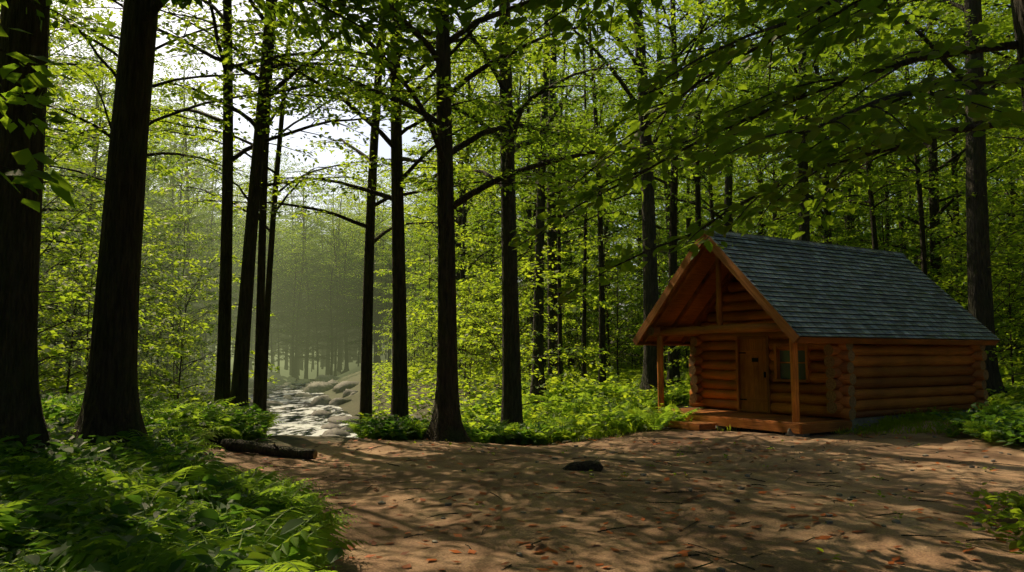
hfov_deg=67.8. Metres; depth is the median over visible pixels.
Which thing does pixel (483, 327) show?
sapling
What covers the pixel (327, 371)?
tree
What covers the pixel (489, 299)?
sapling
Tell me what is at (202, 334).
sapling
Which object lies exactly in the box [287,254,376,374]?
tree
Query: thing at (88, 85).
forest tree
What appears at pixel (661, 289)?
sapling
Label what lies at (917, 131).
tree
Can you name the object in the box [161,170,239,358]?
forest tree
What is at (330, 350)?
sapling
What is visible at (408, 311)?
sapling
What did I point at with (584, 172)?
forest tree
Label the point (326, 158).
sky
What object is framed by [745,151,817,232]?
forest tree
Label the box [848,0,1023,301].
forest tree
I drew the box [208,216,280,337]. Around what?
tree
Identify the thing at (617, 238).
forest tree
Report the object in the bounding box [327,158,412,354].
forest tree
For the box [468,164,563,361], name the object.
forest tree
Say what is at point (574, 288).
sapling
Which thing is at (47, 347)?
sapling
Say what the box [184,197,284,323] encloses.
tree
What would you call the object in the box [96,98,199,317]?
forest tree
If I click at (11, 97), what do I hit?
leaves
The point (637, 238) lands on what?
forest tree
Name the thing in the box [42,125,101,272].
forest tree
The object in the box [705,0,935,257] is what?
forest tree
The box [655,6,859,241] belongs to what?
forest tree
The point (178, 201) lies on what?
forest tree
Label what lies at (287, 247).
tree
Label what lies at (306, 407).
river
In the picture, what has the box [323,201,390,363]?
forest tree
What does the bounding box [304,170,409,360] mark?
forest tree
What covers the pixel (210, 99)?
tree
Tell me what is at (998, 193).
forest tree
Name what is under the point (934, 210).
forest tree
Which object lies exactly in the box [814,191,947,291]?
sapling
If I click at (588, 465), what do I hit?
rock
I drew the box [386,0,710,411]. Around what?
tree
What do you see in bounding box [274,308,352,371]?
sapling
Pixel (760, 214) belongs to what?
forest tree
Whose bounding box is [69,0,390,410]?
tree
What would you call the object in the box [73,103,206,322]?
forest tree
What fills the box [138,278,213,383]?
sapling
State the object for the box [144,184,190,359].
forest tree
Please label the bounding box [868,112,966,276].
forest tree
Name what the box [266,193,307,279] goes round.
forest tree
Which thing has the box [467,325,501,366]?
sapling
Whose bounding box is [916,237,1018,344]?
sapling
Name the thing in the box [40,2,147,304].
forest tree
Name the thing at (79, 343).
sapling
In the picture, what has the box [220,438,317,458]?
fallen log
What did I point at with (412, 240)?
forest tree
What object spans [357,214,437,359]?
tree
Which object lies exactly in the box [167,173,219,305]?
forest tree
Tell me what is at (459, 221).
forest tree
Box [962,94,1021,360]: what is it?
forest tree
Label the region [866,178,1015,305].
sapling
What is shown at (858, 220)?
forest tree
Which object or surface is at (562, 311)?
sapling
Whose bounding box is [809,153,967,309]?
sapling
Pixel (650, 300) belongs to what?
tree
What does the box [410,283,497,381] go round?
sapling
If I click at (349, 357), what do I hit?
tree
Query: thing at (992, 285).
sapling
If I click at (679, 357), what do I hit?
sapling
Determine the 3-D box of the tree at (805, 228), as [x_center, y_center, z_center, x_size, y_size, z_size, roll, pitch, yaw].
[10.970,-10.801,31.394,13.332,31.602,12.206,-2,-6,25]
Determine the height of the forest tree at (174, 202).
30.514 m
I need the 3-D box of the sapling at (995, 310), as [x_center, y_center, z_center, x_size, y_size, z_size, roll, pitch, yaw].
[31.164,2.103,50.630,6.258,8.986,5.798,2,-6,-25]
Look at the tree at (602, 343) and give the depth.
28.31 m
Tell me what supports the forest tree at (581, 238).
on the ground
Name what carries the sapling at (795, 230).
on the ground
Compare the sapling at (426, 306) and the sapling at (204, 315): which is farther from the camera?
the sapling at (204, 315)
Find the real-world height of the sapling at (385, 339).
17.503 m
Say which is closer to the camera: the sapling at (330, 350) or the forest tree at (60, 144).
the forest tree at (60, 144)
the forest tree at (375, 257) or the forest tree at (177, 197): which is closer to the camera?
the forest tree at (177, 197)
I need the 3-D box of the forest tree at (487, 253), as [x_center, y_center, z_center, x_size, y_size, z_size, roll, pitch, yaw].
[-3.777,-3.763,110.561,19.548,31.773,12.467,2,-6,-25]
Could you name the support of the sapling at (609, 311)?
on the ground
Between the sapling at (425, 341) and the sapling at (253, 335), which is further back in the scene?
the sapling at (253, 335)
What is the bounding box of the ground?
[39,321,1023,571]
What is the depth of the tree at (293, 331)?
102.82 m
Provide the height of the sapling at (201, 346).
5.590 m
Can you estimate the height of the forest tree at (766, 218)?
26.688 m
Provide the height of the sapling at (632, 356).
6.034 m
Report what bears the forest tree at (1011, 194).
on the ground
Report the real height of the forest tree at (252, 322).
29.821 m
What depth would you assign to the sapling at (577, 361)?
70.41 m
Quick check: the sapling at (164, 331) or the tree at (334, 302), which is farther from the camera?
the tree at (334, 302)
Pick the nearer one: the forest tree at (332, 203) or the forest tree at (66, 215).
the forest tree at (66, 215)
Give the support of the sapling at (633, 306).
on the ground
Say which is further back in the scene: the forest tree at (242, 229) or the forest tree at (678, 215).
the forest tree at (242, 229)
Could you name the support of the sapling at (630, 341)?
on the ground
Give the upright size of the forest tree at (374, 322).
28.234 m
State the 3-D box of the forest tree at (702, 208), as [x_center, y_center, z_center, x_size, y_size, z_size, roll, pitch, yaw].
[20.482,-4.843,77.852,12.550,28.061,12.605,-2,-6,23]
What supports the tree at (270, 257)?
on the ground
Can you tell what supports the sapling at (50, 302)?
on the ground
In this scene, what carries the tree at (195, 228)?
on the ground
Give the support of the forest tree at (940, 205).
on the ground
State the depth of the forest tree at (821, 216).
61.34 m
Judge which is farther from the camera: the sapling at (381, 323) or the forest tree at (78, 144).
the sapling at (381, 323)
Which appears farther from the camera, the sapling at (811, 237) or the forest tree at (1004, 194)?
the forest tree at (1004, 194)
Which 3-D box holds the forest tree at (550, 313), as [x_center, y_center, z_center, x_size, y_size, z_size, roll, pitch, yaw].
[1.960,-8.264,36.971,10.473,27.415,13.011,4,-7,-41]
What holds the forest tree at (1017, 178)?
on the ground
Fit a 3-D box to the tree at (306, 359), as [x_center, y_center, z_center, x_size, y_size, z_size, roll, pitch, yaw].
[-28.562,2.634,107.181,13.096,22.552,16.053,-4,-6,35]
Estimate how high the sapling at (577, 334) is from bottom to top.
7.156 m
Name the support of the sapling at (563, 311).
on the ground
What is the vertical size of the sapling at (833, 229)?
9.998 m
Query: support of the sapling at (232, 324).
on the ground
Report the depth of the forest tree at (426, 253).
101.98 m
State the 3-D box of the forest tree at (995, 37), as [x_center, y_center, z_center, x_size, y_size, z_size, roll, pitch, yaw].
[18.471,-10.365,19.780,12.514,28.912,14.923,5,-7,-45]
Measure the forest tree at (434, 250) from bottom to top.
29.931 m
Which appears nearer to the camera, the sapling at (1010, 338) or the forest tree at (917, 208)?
the sapling at (1010, 338)
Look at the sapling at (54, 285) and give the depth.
57.92 m
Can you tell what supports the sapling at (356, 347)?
on the ground
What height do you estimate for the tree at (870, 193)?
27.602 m
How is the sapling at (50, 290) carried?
on the ground
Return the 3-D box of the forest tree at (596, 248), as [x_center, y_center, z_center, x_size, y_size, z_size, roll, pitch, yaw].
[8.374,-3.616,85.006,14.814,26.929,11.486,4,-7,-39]
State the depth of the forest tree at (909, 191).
64.12 m
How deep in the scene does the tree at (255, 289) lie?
124.75 m
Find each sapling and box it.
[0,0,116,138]
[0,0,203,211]
[38,65,202,362]
[38,132,104,360]
[38,187,102,346]
[38,195,195,361]
[38,210,194,393]
[38,224,94,363]
[38,238,54,333]
[38,241,190,395]
[38,250,94,379]
[38,263,92,373]
[38,269,81,355]
[38,274,95,387]
[38,277,87,375]
[39,186,218,358]
[42,301,90,365]
[46,267,95,371]
[55,307,140,365]
[66,251,279,403]
[77,223,205,355]
[100,226,238,376]
[138,277,169,365]
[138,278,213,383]
[138,279,199,369]
[138,294,234,403]
[138,308,171,366]
[139,193,256,373]
[140,303,183,361]
[151,241,241,371]
[156,296,216,371]
[158,312,235,377]
[166,306,217,360]
[168,321,217,364]
[169,303,235,378]
[176,284,217,349]
[201,331,233,361]
[203,285,254,353]
[210,307,290,354]
[231,258,332,371]
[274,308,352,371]
[276,276,354,368]
[289,300,360,367]
[316,281,391,365]
[319,285,391,361]
[353,254,425,363]
[355,274,391,358]
[356,256,417,355]
[372,306,437,375]
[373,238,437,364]
[375,323,418,362]
[378,212,489,366]
[380,299,434,363]
[384,230,620,409]
[386,303,436,375]
[389,312,437,365]
[391,247,477,345]
[406,262,533,384]
[406,263,478,354]
[406,283,501,367]
[407,278,437,361]
[408,307,435,358]
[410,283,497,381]
[413,272,483,355]
[413,301,501,393]
[432,298,527,370]
[456,263,521,363]
[456,269,581,377]
[457,294,497,364]
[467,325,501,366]
[468,255,527,345]
[476,318,529,365]
[483,230,580,381]
[484,284,546,358]
[485,305,547,361]
[491,222,632,373]
[494,211,624,347]
[518,221,614,368]
[518,242,598,344]
[519,258,591,349]
[523,231,613,363]
[544,194,667,381]
[544,222,679,382]
[544,225,642,355]
[544,286,622,368]
[546,300,594,363]
[562,265,636,356]
[565,285,634,363]
[566,319,618,365]
[587,279,636,346]
[588,295,667,368]
[590,310,631,361]
[597,321,639,368]
[609,267,663,363]
[609,310,667,368]
[609,314,663,366]
[610,198,694,374]
[616,249,687,369]
[622,239,690,371]
[623,227,688,347]
[663,275,690,382]
[663,347,689,367]
[736,225,823,242]
[737,227,858,245]
[779,174,910,250]
[794,214,878,244]
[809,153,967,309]
[810,227,841,242]
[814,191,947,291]
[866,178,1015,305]
[867,167,1023,374]
[893,222,967,296]
[915,258,1019,369]
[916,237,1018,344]
[925,129,1023,336]
[929,259,1021,350]
[930,190,1023,384]
[937,237,1023,358]
[942,255,1023,349]
[948,217,1023,368]
[953,208,1023,380]
[961,241,1023,372]
[992,260,1023,367]
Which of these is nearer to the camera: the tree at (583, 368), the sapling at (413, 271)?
the tree at (583, 368)
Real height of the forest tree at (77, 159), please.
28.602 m
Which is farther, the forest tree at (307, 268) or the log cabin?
the forest tree at (307, 268)
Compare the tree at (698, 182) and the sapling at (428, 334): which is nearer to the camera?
the tree at (698, 182)
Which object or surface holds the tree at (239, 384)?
on the ground
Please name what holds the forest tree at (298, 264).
on the ground
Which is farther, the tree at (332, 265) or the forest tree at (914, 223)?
the tree at (332, 265)
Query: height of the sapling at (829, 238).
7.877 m
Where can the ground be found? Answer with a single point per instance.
(579, 536)
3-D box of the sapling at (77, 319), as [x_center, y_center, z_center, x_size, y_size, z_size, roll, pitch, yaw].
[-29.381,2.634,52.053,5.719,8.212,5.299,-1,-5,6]
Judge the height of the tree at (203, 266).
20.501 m
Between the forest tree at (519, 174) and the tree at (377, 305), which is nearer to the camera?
the forest tree at (519, 174)
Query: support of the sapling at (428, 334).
on the ground
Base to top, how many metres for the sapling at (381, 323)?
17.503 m
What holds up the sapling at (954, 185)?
on the ground
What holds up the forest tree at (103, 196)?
on the ground
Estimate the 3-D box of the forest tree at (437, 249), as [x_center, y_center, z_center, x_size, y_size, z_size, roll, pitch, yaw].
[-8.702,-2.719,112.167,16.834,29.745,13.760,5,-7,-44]
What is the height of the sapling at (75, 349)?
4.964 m
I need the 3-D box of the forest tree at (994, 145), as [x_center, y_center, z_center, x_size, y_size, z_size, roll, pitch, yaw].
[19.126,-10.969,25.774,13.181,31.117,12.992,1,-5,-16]
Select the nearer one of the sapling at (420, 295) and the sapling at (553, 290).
the sapling at (553, 290)
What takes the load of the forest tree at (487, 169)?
on the ground
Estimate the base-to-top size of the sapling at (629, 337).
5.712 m
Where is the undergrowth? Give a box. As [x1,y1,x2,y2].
[0,360,1023,571]
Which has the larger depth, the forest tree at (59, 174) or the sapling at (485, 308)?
the sapling at (485, 308)
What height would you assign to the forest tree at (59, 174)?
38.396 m
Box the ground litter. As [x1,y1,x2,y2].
[205,424,1020,571]
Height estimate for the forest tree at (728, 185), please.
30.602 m
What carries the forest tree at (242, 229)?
on the ground
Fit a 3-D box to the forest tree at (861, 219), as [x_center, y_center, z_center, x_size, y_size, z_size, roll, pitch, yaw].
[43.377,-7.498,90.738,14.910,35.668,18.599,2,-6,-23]
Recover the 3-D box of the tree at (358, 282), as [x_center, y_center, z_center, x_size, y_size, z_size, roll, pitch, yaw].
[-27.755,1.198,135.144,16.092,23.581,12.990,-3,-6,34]
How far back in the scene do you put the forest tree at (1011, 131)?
49.45 m
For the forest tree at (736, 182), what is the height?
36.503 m
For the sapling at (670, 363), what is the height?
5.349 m
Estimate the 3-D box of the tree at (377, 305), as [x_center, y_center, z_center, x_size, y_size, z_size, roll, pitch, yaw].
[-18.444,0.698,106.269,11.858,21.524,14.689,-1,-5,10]
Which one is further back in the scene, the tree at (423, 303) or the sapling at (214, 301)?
the tree at (423, 303)
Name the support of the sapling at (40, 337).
on the ground
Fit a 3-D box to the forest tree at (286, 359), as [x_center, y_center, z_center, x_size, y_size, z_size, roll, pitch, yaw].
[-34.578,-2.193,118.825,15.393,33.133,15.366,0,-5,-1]
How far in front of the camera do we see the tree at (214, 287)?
107.64 m
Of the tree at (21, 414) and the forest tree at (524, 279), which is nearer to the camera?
the tree at (21, 414)
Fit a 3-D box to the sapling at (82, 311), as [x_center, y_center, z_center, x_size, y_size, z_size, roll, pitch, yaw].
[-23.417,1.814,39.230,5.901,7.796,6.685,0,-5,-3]
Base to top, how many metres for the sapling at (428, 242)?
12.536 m
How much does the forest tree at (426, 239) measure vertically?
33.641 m
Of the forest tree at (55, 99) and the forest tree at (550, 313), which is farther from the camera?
the forest tree at (55, 99)
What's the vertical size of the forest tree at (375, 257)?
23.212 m
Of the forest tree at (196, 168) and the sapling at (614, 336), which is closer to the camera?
the sapling at (614, 336)
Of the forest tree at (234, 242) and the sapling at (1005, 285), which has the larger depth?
the forest tree at (234, 242)
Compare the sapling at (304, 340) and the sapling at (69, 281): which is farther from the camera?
the sapling at (304, 340)
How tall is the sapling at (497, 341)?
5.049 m
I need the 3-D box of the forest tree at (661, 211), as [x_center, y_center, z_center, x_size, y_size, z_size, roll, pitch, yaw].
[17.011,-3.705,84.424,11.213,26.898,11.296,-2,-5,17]
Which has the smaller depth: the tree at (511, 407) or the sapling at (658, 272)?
the tree at (511, 407)
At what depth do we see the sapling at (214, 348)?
88.61 m
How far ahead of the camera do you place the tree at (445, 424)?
15.03 m
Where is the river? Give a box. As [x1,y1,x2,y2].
[248,371,424,437]
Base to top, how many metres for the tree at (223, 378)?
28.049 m
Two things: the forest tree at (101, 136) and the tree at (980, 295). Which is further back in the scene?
the forest tree at (101, 136)
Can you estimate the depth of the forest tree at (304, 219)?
110.70 m
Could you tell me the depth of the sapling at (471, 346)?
34.19 m
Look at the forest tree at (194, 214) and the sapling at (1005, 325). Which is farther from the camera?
the forest tree at (194, 214)
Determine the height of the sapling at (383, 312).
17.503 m
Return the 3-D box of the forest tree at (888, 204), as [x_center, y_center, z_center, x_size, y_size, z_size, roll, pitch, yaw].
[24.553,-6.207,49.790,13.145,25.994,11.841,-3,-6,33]
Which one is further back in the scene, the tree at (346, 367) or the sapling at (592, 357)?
the tree at (346, 367)
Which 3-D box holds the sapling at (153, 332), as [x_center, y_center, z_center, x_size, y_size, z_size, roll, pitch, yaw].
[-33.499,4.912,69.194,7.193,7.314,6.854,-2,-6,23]
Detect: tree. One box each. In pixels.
[0,0,52,460]
[0,0,397,198]
[0,7,74,152]
[0,12,185,266]
[40,0,120,262]
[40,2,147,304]
[40,174,101,313]
[41,0,195,353]
[41,40,217,314]
[41,46,171,376]
[41,52,107,364]
[42,78,112,311]
[42,101,103,259]
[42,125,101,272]
[43,107,84,234]
[47,79,83,104]
[49,0,529,447]
[52,76,171,272]
[52,134,161,285]
[53,0,435,408]
[57,3,419,435]
[64,0,472,407]
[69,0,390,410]
[71,87,191,297]
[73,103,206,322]
[83,91,221,294]
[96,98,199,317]
[97,0,551,437]
[140,99,238,362]
[142,88,236,362]
[142,91,239,363]
[143,48,249,345]
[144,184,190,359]
[149,139,215,288]
[150,178,219,301]
[158,221,235,361]
[160,201,220,362]
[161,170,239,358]
[164,147,247,363]
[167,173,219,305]
[177,222,240,363]
[178,131,249,282]
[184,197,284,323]
[191,150,275,315]
[199,153,304,370]
[203,0,805,442]
[204,173,247,267]
[205,196,245,330]
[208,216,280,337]
[211,208,317,342]
[213,179,290,331]
[216,220,288,361]
[220,0,563,419]
[231,243,274,336]
[233,141,324,365]
[233,214,288,357]
[235,194,290,326]
[237,165,338,369]
[252,257,329,373]
[253,226,339,380]
[254,238,304,364]
[254,243,344,377]
[256,220,359,378]
[258,157,350,378]
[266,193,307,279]
[271,264,323,375]
[272,222,349,370]
[273,217,321,340]
[274,208,329,375]
[282,218,363,374]
[283,213,329,261]
[285,258,351,369]
[286,185,364,366]
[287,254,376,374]
[290,176,390,371]
[294,212,353,368]
[299,254,360,360]
[300,204,361,375]
[300,227,361,363]
[303,228,381,373]
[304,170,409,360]
[304,246,361,369]
[305,228,364,362]
[310,0,665,425]
[319,161,426,364]
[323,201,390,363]
[326,192,389,355]
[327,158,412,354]
[327,228,364,357]
[333,221,412,362]
[337,216,419,364]
[340,178,416,327]
[340,204,406,335]
[341,221,418,358]
[343,220,436,342]
[345,248,427,361]
[351,38,527,312]
[355,147,436,296]
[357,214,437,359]
[375,11,535,357]
[376,88,500,311]
[378,0,539,370]
[380,187,437,361]
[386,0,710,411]
[387,199,433,295]
[391,65,546,362]
[391,173,489,325]
[391,200,475,335]
[404,163,476,359]
[406,231,482,362]
[415,152,525,353]
[419,10,601,314]
[422,130,500,299]
[427,9,671,383]
[452,0,738,384]
[454,1,634,367]
[457,0,621,371]
[457,12,673,380]
[457,190,501,346]
[460,0,1023,303]
[465,154,500,364]
[466,189,500,361]
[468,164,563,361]
[469,44,613,294]
[469,62,593,320]
[471,117,591,357]
[492,1,698,377]
[495,0,734,375]
[497,46,640,365]
[511,0,808,404]
[517,82,632,362]
[518,64,664,307]
[520,120,618,354]
[526,0,797,384]
[561,150,636,353]
[569,0,749,377]
[571,55,708,365]
[576,0,823,227]
[576,163,635,342]
[586,0,784,290]
[587,0,833,240]
[591,162,642,360]
[609,175,691,363]
[615,117,723,299]
[619,191,706,295]
[620,0,951,240]
[620,131,738,309]
[631,28,830,251]
[633,91,743,277]
[633,135,691,301]
[655,3,895,261]
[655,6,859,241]
[657,137,757,249]
[680,65,777,232]
[687,33,816,240]
[696,89,783,233]
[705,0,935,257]
[705,0,965,246]
[705,60,842,238]
[733,0,962,246]
[736,34,890,237]
[744,0,990,249]
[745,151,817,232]
[748,125,876,243]
[768,0,1023,284]
[771,1,995,296]
[782,0,1023,275]
[791,70,870,243]
[802,0,1017,406]
[811,29,989,276]
[811,72,916,250]
[815,13,1023,244]
[833,64,948,268]
[840,60,1021,294]
[844,81,960,271]
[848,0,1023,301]
[863,7,1023,271]
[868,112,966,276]
[889,142,961,263]
[891,110,1016,280]
[893,140,965,285]
[895,0,1023,139]
[900,3,1023,301]
[922,52,1022,313]
[927,2,1023,289]
[927,50,1023,366]
[940,54,1023,361]
[952,22,1022,110]
[956,10,1023,218]
[958,133,1023,345]
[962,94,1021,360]
[963,146,1022,274]
[987,94,1022,253]
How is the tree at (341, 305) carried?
on the ground
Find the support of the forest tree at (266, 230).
on the ground
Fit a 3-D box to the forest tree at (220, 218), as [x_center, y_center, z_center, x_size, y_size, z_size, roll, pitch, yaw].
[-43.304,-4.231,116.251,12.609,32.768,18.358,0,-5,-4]
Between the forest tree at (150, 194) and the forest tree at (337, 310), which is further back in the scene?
the forest tree at (337, 310)
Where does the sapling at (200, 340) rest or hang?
on the ground
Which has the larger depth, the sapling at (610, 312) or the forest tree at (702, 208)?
the forest tree at (702, 208)
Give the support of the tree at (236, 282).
on the ground
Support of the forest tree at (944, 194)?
on the ground
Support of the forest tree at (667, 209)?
on the ground
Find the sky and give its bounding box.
[43,0,1023,319]
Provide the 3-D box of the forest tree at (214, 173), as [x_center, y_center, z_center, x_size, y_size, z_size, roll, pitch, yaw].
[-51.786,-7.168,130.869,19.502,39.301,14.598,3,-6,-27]
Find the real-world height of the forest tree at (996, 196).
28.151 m
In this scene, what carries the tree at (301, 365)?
on the ground
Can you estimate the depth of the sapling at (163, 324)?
57.16 m
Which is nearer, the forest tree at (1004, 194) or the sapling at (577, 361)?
the sapling at (577, 361)
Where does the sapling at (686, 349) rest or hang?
on the ground
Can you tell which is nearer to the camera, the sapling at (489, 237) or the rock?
the rock
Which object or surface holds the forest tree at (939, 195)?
on the ground
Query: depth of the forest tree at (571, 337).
66.10 m
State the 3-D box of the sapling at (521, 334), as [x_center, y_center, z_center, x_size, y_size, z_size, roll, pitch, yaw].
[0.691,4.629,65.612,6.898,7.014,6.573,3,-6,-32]
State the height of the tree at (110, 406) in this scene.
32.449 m
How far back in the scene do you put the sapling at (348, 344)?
126.73 m
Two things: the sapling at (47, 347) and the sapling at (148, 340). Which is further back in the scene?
the sapling at (148, 340)
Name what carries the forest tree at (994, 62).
on the ground
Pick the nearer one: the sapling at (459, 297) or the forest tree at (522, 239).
the sapling at (459, 297)
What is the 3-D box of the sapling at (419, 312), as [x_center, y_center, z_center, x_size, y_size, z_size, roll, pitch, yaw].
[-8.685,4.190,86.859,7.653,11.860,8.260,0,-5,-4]
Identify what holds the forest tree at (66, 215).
on the ground
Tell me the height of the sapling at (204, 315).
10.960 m
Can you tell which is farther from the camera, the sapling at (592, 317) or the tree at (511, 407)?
the sapling at (592, 317)
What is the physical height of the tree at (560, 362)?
24.201 m
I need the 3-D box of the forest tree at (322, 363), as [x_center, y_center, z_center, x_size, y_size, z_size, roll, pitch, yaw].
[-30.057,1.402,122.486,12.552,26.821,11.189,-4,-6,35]
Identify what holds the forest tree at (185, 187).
on the ground
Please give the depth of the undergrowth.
7.18 m
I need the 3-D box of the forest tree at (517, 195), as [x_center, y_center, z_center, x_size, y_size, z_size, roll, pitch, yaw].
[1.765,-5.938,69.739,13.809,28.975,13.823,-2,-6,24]
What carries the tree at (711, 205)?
on the ground
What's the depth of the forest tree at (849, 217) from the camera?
54.95 m
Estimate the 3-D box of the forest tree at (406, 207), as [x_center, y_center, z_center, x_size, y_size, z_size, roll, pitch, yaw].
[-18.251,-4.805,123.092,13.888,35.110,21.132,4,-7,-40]
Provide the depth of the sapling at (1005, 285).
45.34 m
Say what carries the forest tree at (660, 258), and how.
on the ground
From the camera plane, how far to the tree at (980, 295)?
21.50 m
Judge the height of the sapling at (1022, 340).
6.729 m
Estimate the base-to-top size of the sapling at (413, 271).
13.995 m
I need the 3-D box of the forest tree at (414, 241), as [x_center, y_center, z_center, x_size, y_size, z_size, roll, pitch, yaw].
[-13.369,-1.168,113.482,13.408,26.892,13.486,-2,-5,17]
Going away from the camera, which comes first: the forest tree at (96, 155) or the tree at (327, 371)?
the forest tree at (96, 155)
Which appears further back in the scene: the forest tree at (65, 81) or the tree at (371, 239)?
the forest tree at (65, 81)
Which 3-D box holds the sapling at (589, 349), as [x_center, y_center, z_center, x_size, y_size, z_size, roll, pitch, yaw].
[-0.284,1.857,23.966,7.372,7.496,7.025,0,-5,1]
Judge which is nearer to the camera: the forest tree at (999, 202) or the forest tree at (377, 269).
the forest tree at (999, 202)
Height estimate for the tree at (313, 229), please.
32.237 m
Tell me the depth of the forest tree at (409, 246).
130.98 m
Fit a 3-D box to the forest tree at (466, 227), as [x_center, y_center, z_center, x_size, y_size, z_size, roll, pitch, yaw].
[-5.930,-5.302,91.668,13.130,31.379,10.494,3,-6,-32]
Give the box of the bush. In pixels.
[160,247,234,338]
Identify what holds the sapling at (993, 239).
on the ground
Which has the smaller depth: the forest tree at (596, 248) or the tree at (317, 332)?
the forest tree at (596, 248)
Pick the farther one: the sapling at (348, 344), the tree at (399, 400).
the sapling at (348, 344)
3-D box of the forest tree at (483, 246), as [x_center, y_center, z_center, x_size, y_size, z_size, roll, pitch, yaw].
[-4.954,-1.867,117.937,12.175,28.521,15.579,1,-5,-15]
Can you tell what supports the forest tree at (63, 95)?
on the ground
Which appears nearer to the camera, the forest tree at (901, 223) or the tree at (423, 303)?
the forest tree at (901, 223)
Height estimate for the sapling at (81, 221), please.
8.852 m
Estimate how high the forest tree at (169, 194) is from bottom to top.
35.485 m
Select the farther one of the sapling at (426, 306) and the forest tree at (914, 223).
the forest tree at (914, 223)
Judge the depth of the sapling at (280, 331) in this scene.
102.40 m
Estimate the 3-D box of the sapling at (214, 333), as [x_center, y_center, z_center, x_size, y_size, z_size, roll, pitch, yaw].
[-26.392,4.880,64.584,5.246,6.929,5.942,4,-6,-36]
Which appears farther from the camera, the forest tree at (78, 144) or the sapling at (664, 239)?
the forest tree at (78, 144)
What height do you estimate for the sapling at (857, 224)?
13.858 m
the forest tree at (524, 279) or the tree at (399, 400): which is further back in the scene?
the forest tree at (524, 279)
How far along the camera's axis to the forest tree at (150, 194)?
89.37 m
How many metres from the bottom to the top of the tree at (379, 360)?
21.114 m
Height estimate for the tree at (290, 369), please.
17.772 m
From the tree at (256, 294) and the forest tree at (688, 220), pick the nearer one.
the forest tree at (688, 220)
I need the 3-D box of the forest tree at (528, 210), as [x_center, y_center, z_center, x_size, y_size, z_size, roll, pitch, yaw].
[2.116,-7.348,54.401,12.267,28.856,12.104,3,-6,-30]
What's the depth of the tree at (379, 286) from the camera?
100.40 m
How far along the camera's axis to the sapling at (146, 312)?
60.87 m
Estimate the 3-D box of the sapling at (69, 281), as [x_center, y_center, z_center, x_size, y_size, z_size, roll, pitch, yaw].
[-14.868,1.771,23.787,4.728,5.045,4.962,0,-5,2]
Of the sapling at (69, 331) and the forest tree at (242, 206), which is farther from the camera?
the forest tree at (242, 206)
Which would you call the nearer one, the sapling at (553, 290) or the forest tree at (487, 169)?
the sapling at (553, 290)
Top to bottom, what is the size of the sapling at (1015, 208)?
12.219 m
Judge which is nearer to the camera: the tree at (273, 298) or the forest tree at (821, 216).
the forest tree at (821, 216)
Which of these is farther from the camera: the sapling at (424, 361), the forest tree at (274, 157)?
the forest tree at (274, 157)
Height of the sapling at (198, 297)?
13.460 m
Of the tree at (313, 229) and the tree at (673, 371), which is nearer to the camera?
the tree at (673, 371)
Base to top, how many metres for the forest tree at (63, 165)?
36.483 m
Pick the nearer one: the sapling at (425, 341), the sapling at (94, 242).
the sapling at (94, 242)
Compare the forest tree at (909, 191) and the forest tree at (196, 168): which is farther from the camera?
the forest tree at (196, 168)
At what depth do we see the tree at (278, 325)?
107.95 m
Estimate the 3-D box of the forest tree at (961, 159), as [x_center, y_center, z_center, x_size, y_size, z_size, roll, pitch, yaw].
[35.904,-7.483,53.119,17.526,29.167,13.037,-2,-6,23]
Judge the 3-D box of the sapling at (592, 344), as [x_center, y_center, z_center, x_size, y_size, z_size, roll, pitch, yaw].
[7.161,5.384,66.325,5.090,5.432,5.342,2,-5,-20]
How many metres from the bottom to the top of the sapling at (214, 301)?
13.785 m
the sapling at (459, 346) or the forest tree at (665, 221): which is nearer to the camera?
the sapling at (459, 346)
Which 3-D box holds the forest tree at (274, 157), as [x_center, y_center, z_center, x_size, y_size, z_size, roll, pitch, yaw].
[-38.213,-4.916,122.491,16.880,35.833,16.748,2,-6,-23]
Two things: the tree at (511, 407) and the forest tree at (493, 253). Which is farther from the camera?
the forest tree at (493, 253)
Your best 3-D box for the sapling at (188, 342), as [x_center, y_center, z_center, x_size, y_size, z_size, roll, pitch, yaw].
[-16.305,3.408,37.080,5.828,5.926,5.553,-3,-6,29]
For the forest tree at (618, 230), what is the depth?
60.24 m
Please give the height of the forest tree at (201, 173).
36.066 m
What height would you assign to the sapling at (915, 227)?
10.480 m
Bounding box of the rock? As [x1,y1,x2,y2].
[562,460,602,471]
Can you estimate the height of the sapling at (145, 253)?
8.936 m
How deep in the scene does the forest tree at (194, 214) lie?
100.14 m
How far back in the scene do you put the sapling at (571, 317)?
48.95 m
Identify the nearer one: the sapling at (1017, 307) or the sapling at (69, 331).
the sapling at (1017, 307)
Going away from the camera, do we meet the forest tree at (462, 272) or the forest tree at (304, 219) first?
the forest tree at (462, 272)
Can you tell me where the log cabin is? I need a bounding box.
[632,229,999,436]
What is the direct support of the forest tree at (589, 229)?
on the ground
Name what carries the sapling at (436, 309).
on the ground
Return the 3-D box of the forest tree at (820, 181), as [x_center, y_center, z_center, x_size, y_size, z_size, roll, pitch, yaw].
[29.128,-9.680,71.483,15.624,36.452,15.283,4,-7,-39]
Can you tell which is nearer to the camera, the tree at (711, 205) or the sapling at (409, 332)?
the tree at (711, 205)
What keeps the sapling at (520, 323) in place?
on the ground
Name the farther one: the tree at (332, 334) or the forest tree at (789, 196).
the tree at (332, 334)
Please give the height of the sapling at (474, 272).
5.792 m
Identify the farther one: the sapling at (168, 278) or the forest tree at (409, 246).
the forest tree at (409, 246)
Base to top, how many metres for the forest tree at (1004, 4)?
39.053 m
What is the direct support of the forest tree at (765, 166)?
on the ground
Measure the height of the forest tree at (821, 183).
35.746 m

